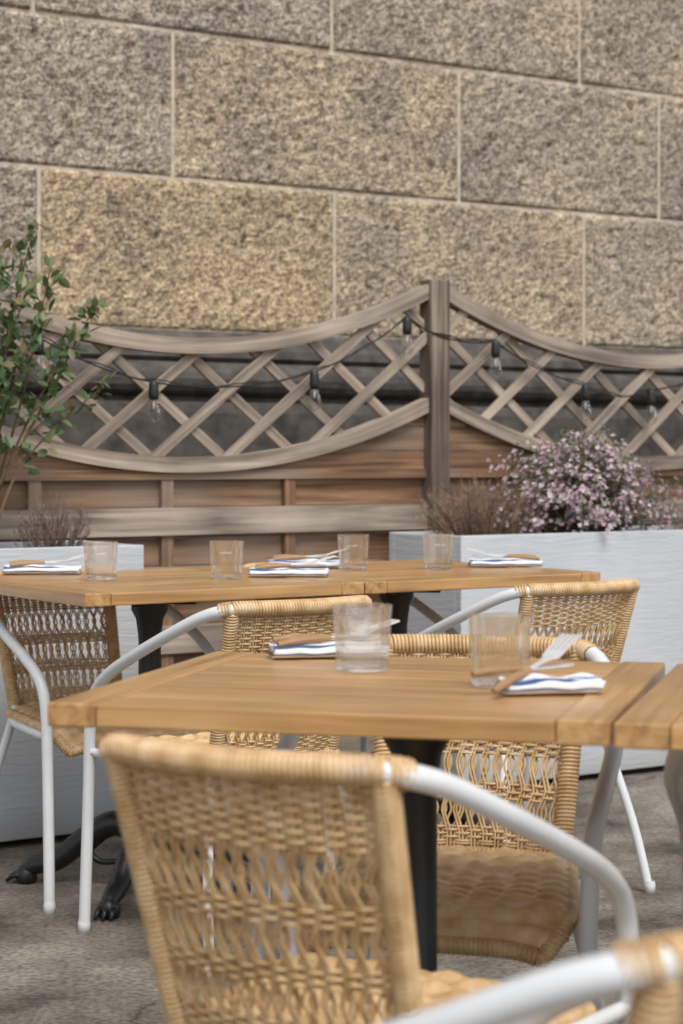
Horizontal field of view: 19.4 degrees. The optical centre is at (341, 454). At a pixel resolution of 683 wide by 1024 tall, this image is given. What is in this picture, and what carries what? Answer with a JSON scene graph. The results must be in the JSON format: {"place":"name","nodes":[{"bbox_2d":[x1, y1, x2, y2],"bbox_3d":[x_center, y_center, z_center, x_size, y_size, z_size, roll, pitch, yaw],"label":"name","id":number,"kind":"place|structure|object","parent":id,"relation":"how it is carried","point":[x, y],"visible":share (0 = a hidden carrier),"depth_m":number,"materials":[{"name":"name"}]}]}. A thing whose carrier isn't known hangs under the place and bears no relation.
{"place":"outdoors","nodes":[
{"label":"outdoors","id":0,"kind":"place"},
{"bbox_2d":[0,219,117,518],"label":"green shrub","id":1,"kind":"object","parent":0,"point":[10,398],"visible":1,"depth_m":5.53,"materials":[{"name":"green plant"}]},
{"bbox_2d":[0,752,682,1023],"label":"ground","id":2,"kind":"structure","parent":0,"point":[57,968],"depth_m":4.43,"materials":[{"name":"concrete"}]},
{"bbox_2d":[0,540,143,841],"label":"planter box","id":3,"kind":"object","parent":2,"relation":"on","point":[21,807],"visible":0.44,"depth_m":5.42,"materials":[{"name":"white paint"}]},
{"bbox_2d":[12,490,93,547],"bbox_3d":[-0.805,0.196,5.569,0.226,0.209,0.258,0,0,-6],"label":"heather plant","id":4,"kind":"object","parent":3,"relation":"in","point":[47,535],"visible":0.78,"depth_m":5.54,"materials":[{"name":"brown plant"}]},
{"bbox_2d":[0,568,233,914],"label":"rattan armchair","id":5,"kind":"object","parent":2,"relation":"on","point":[24,714],"visible":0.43,"depth_m":4.99,"materials":[{"name":"beige wicker"}]},
{"bbox_2d":[0,567,363,920],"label":"wooden table","id":6,"kind":"object","parent":2,"relation":"on","point":[148,595],"visible":0.48,"depth_m":4.69,"materials":[{"name":"brown wood"}]},
{"bbox_2d":[2,553,88,573],"bbox_3d":[-0.747,0.274,5.053,0.214,0.050,0.074,0,0,-2],"label":"napkin with cutlery","id":7,"kind":"object","parent":6,"relation":"on","point":[24,567],"visible":1,"depth_m":5.02,"materials":[{"name":"fabric"}]},
{"bbox_2d":[85,553,115,580],"bbox_3d":[-0.578,0.254,4.800,0.084,0.091,0.084,0,0,0],"label":"drinking glass","id":8,"kind":"object","parent":6,"relation":"on","point":[100,576],"visible":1,"depth_m":4.77,"materials":[{"name":"clear glass"}]},
{"bbox_2d":[211,552,241,579],"bbox_3d":[-0.278,0.254,4.840,0.084,0.091,0.084,0,0,0],"label":"drinking glass","id":9,"kind":"object","parent":6,"relation":"on","point":[227,575],"visible":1,"depth_m":4.81,"materials":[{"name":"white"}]},
{"bbox_2d":[248,555,335,576],"bbox_3d":[-0.121,0.274,4.936,0.212,0.050,0.081,0,0,4],"label":"napkin with cutlery","id":10,"kind":"object","parent":6,"relation":"on","point":[268,569],"visible":1,"depth_m":4.91,"materials":[{"name":"fabric"}]},
{"bbox_2d":[78,595,385,981],"bbox_3d":[-0.220,0.673,4.312,0.515,0.759,0.568,0,0,-35],"label":"rattan armchair","id":11,"kind":"object","parent":2,"relation":"on","point":[358,608],"visible":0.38,"depth_m":4.13,"materials":[{"name":"beige wicker"}]},
{"bbox_2d":[0,0,682,654],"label":"stone wall","id":12,"kind":"structure","parent":2,"relation":"on","point":[206,168],"depth_m":7.61,"materials":[{"name":"stone"}]},
{"bbox_2d":[48,651,664,971],"bbox_3d":[0.056,0.675,2.659,0.682,0.750,0.660,0,0,15],"label":"wooden table","id":13,"kind":"object","parent":2,"relation":"on","point":[423,711],"visible":0.83,"depth_m":2.50,"materials":[{"name":"brown wood"}]},
{"bbox_2d":[267,619,399,657],"bbox_3d":[-0.009,0.274,2.982,0.202,0.050,0.088,0,0,-8],"label":"napkin with cutlery","id":14,"kind":"object","parent":13,"relation":"on","point":[295,646],"visible":1,"depth_m":2.95,"materials":[{"name":"fabric"}]},
{"bbox_2d":[336,624,388,672],"bbox_3d":[0.029,0.254,2.780,0.084,0.091,0.084,0,0,0],"label":"drinking glass","id":15,"kind":"object","parent":13,"relation":"on","point":[362,665],"visible":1,"depth_m":2.75,"materials":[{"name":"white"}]},
{"bbox_2d":[471,636,512,687],"bbox_3d":[0.206,0.254,2.600,0.084,0.091,0.084,0,0,0],"label":"drinking glass","id":16,"kind":"object","parent":13,"relation":"on","point":[487,681],"visible":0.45,"depth_m":2.57,"materials":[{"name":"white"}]},
{"bbox_2d":[471,633,605,694],"bbox_3d":[0.240,0.266,2.537,0.177,0.065,0.127,0,0,-18],"label":"napkin with cutlery","id":17,"kind":"object","parent":13,"relation":"on","point":[520,680],"visible":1,"depth_m":2.50,"materials":[{"name":"fabric"}]},
{"bbox_2d":[234,560,481,871],"bbox_3d":[0.012,0.673,5.323,0.515,0.759,0.568,0,0,-35],"label":"rattan armchair","id":18,"kind":"object","parent":2,"relation":"on","point":[428,612],"depth_m":5.42,"materials":[{"name":"beige wicker"}]},
{"bbox_2d":[98,733,638,1023],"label":"rattan armchair","id":19,"kind":"object","parent":2,"relation":"on","point":[296,983],"visible":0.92,"depth_m":2.05,"materials":[{"name":"beige wicker"}]},
{"bbox_2d":[208,559,599,850],"bbox_3d":[0.146,0.675,5.250,0.728,0.750,0.780,0,0,-33],"label":"wooden table","id":20,"kind":"object","parent":2,"relation":"on","point":[396,585],"visible":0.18,"depth_m":5.10,"materials":[{"name":"brown wood"}]},
{"bbox_2d":[267,548,346,567],"bbox_3d":[-0.091,0.274,5.332,0.214,0.050,0.074,0,0,6],"label":"napkin with cutlery","id":21,"kind":"object","parent":20,"relation":"on","point":[285,558],"visible":0.75,"depth_m":5.32,"materials":[{"name":"fabric"}]},
{"bbox_2d":[339,545,367,569],"bbox_3d":[0.031,0.254,5.220,0.084,0.091,0.084,0,0,0],"label":"drinking glass","id":22,"kind":"object","parent":20,"relation":"on","point":[353,566],"visible":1,"depth_m":5.19,"materials":[{"name":"white"}]},
{"bbox_2d":[424,544,452,569],"bbox_3d":[0.255,0.254,5.260,0.084,0.091,0.084,0,0,0],"label":"drinking glass","id":23,"kind":"object","parent":20,"relation":"on","point":[438,566],"visible":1,"depth_m":5.23,"materials":[{"name":"white"}]},
{"bbox_2d":[466,547,542,566],"bbox_3d":[0.437,0.274,5.379,0.205,0.050,0.085,0,0,0],"label":"napkin with cutlery","id":24,"kind":"object","parent":20,"relation":"on","point":[521,560],"visible":1,"depth_m":5.34,"materials":[{"name":"fabric"}]},
{"bbox_2d":[419,279,449,530],"bbox_3d":[0.310,0.234,6.656,0.074,1.632,0.075,0,0,-33],"label":"fence post","id":25,"kind":"object","parent":2,"relation":"on","point":[434,354],"visible":0.49,"depth_m":6.62,"materials":[{"name":"brown wood"}]},
{"bbox_2d":[0,284,428,778],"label":"lattice fence panel","id":26,"kind":"object","parent":25,"relation":"attached to","point":[279,485],"visible":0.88,"depth_m":6.23,"materials":[{"name":"brown wood"}]},
{"bbox_2d":[0,314,682,412],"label":"string lights","id":27,"kind":"object","parent":25,"relation":"attached to","point":[153,391],"visible":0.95,"depth_m":6.46,"materials":[{"name":"black rubber"}]},
{"bbox_2d":[450,287,682,528],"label":"lattice fence panel","id":28,"kind":"object","parent":25,"relation":"attached to","point":[482,431],"visible":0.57,"depth_m":6.88,"materials":[{"name":"brown wood"}]},
{"bbox_2d":[250,634,622,1010],"bbox_3d":[0.170,0.673,3.011,0.515,0.759,0.568,0,0,14],"label":"rattan armchair","id":29,"kind":"object","parent":2,"relation":"on","point":[529,903],"visible":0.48,"depth_m":3.01,"materials":[{"name":"beige wicker"}]},
{"bbox_2d":[397,579,655,893],"bbox_3d":[0.430,0.673,4.868,0.515,0.759,0.568,0,0,-34],"label":"rattan armchair","id":30,"kind":"object","parent":2,"relation":"on","point":[623,593],"visible":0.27,"depth_m":4.67,"materials":[{"name":"beige wicker"}]},
{"bbox_2d":[383,930,682,1023],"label":"rattan armchair","id":31,"kind":"object","parent":2,"relation":"on","point":[646,972],"visible":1,"depth_m":1.22,"materials":[{"name":"white paint"}]},
{"bbox_2d":[389,525,682,788],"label":"planter box","id":32,"kind":"object","parent":2,"relation":"on","point":[650,559],"visible":0.34,"depth_m":6.46,"materials":[{"name":"white paint"}]},
{"bbox_2d":[413,469,545,535],"bbox_3d":[0.445,0.171,6.458,0.519,0.260,0.268,0,0,-34],"label":"dry grass plant","id":33,"kind":"object","parent":32,"relation":"in","point":[476,508],"visible":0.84,"depth_m":6.41,"materials":[{"name":"brown plant"}]},
{"bbox_2d":[466,423,682,533],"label":"pink flowering shrub","id":34,"kind":"object","parent":32,"relation":"in","point":[582,496],"visible":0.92,"depth_m":6.59,"materials":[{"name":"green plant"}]},
{"bbox_2d":[657,516,682,529],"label":"dry grass plant","id":35,"kind":"object","parent":32,"relation":"in","point":[664,527],"visible":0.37,"depth_m":6.97,"materials":[{"name":"brown plant"}]},
{"bbox_2d":[614,664,682,750],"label":"wooden table","id":36,"kind":"object","parent":2,"relation":"on","point":[652,719],"visible":1,"depth_m":2.26,"materials":[{"name":"brown wood"}]},
{"bbox_2d":[664,748,682,903],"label":"rattan armchair","id":37,"kind":"object","parent":2,"relation":"on","point":[673,775],"visible":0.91,"depth_m":2.59,"materials":[{"name":"white paint"}]}
]}

